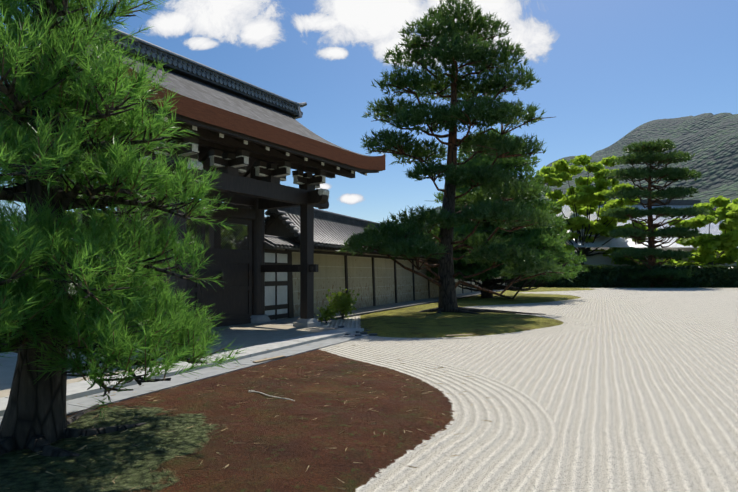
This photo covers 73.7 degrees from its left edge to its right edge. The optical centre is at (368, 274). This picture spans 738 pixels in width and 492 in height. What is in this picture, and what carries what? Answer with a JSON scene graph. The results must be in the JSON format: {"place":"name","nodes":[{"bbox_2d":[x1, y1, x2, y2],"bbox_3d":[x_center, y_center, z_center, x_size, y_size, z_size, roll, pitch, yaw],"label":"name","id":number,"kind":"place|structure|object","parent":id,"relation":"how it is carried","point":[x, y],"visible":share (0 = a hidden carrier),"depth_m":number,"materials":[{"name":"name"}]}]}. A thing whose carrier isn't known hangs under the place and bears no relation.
{"place":"outdoors","nodes":[
{"label":"outdoors","id":0,"kind":"place"},
{"bbox_2d":[0,323,334,397],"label":"sand path","id":1,"kind":"structure","parent":0,"point":[247,335],"depth_m":12.67,"materials":[{"name":"sand"}]},
{"bbox_2d":[0,283,737,491],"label":"ground","id":2,"kind":"structure","parent":0,"point":[611,389],"depth_m":5.74,"materials":[{"name":"white gravel"}]},
{"bbox_2d":[0,0,246,456],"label":"pine","id":3,"kind":"object","parent":2,"relation":"on","point":[132,307],"depth_m":4.22,"materials":[{"name":"green plant"}]},
{"bbox_2d":[64,109,354,335],"bbox_3d":[-5.176,-0.992,15.079,6.220,5.300,8.022,0,0,35],"label":"gate frame","id":4,"kind":"object","parent":2,"relation":"on","point":[237,297],"visible":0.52,"depth_m":15.37,"materials":[{"name":"brown wood"}]},
{"bbox_2d":[0,15,384,177],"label":"gate roof","id":5,"kind":"structure","parent":4,"relation":"on","point":[217,102],"depth_m":13.82,"materials":[{"name":"grey tile"}]},
{"bbox_2d":[190,228,246,248],"bbox_3d":[-9.386,-0.636,29.306,12.022,4.718,7.951,0,0,-1],"label":"tree","id":6,"kind":"object","parent":2,"relation":"on","point":[223,238],"visible":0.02,"depth_m":26.71,"materials":[{"name":"green plant"}]},
{"bbox_2d":[7,345,500,491],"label":"fallen needles","id":7,"kind":"object","parent":2,"relation":"on","point":[275,416],"visible":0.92,"depth_m":5.51,"materials":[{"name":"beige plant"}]},
{"bbox_2d":[246,235,299,319],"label":"wing wall","id":8,"kind":"structure","parent":2,"relation":"on","point":[276,294],"depth_m":17.80,"materials":[{"name":"white paint"}]},
{"bbox_2d":[314,287,359,322],"bbox_3d":[-1.106,1.054,17.524,1.545,1.239,2.755,0,0,-1],"label":"shrub","id":9,"kind":"object","parent":2,"relation":"on","point":[338,300],"depth_m":17.70,"materials":[{"name":"green plant"}]},
{"bbox_2d":[249,326,472,400],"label":"litter","id":10,"kind":"object","parent":2,"relation":"on","point":[281,356],"visible":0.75,"depth_m":9.75,"materials":[{"name":"plant"}]},
{"bbox_2d":[237,206,506,317],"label":"garden wall","id":11,"kind":"structure","parent":2,"relation":"on","point":[374,278],"depth_m":22.82,"materials":[{"name":"paint"}]},
{"bbox_2d":[255,287,523,324],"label":"drain kerb","id":12,"kind":"structure","parent":2,"relation":"on","point":[361,311],"depth_m":23.70,"materials":[{"name":"stone"}]},
{"bbox_2d":[336,0,564,311],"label":"pine","id":13,"kind":"object","parent":2,"relation":"on","point":[386,238],"depth_m":20.12,"materials":[{"name":"green plant"}]},
{"bbox_2d":[419,307,545,314],"bbox_3d":[4.381,1.503,20.517,5.551,0.273,3.771,0,0,24],"label":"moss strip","id":14,"kind":"object","parent":2,"relation":"on","point":[461,310],"visible":0.71,"depth_m":20.48,"materials":[{"name":"green plant"}]},
{"bbox_2d":[425,127,587,298],"bbox_3d":[8.967,-3.827,32.795,11.181,11.103,10.853,0,0,-1],"label":"pine","id":15,"kind":"object","parent":2,"relation":"on","point":[536,236],"depth_m":30.98,"materials":[{"name":"green plant"}]},
{"bbox_2d":[545,287,737,287],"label":"stone edging","id":16,"kind":"object","parent":2,"relation":"on","point":[667,287],"depth_m":61.75,"materials":[{"name":"grey stone"}]},
{"bbox_2d":[507,264,737,287],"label":"hedge","id":17,"kind":"object","parent":16,"relation":"on","point":[604,276],"visible":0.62,"depth_m":61.71,"materials":[{"name":"green plant"}]},
{"bbox_2d":[600,138,710,287],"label":"pine","id":18,"kind":"object","parent":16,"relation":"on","point":[664,145],"depth_m":60.40,"materials":[{"name":"green plant"}]},
{"bbox_2d":[0,0,737,273],"label":"sky","id":19,"kind":"structure","parent":0,"point":[608,69],"materials":[{"name":"blue"}]},
{"bbox_2d":[407,113,737,233],"bbox_3d":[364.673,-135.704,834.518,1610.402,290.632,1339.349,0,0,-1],"label":"hills","id":20,"kind":"structure","parent":0,"point":[710,140],"depth_m":629.48,"materials":[{"name":"grey"}]},
{"label":"ground","id":21,"kind":"structure","parent":0,"visible":0},
{"bbox_2d":[65,208,208,262],"bbox_3d":[-14.350,-1.794,29.897,10.418,7.005,8.577,0,0,-1],"label":"tree","id":22,"kind":"object","parent":21,"relation":"on","point":[98,211],"depth_m":27.81,"materials":[{"name":"green plant"}]},
{"bbox_2d":[114,199,246,236],"bbox_3d":[-13.251,-1.943,34.335,10.225,7.361,7.837,0,0,-1],"label":"tree","id":23,"kind":"object","parent":21,"relation":"on","point":[205,231],"depth_m":33.41,"materials":[{"name":"green plant"}]},
{"bbox_2d":[0,327,363,416],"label":"kerb band","id":24,"kind":"object","parent":21,"relation":"on","point":[75,390],"visible":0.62,"depth_m":9.27,"materials":[{"name":"stone"}]},
{"bbox_2d":[0,334,368,423],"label":"paving band","id":25,"kind":"object","parent":21,"relation":"on","point":[76,405],"visible":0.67,"depth_m":7.89,"materials":[{"name":"stone"}]},
{"bbox_2d":[533,154,656,264],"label":"maple tree","id":26,"kind":"object","parent":21,"relation":"on","point":[581,197],"depth_m":76.04,"materials":[{"name":"green plant"}]},
{"bbox_2d":[556,200,737,265],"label":"hall","id":27,"kind":"structure","parent":21,"relation":"on","point":[597,259],"depth_m":79.66,"materials":[{"name":"tile"}]},
{"bbox_2d":[611,246,689,265],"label":"shrubs","id":28,"kind":"object","parent":21,"relation":"on","point":[617,260],"depth_m":73.47,"materials":[{"name":"green plant"}]},
{"bbox_2d":[663,195,737,266],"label":"maple tree","id":29,"kind":"object","parent":21,"relation":"on","point":[727,213],"depth_m":69.36,"materials":[{"name":"green plant"}]}
]}

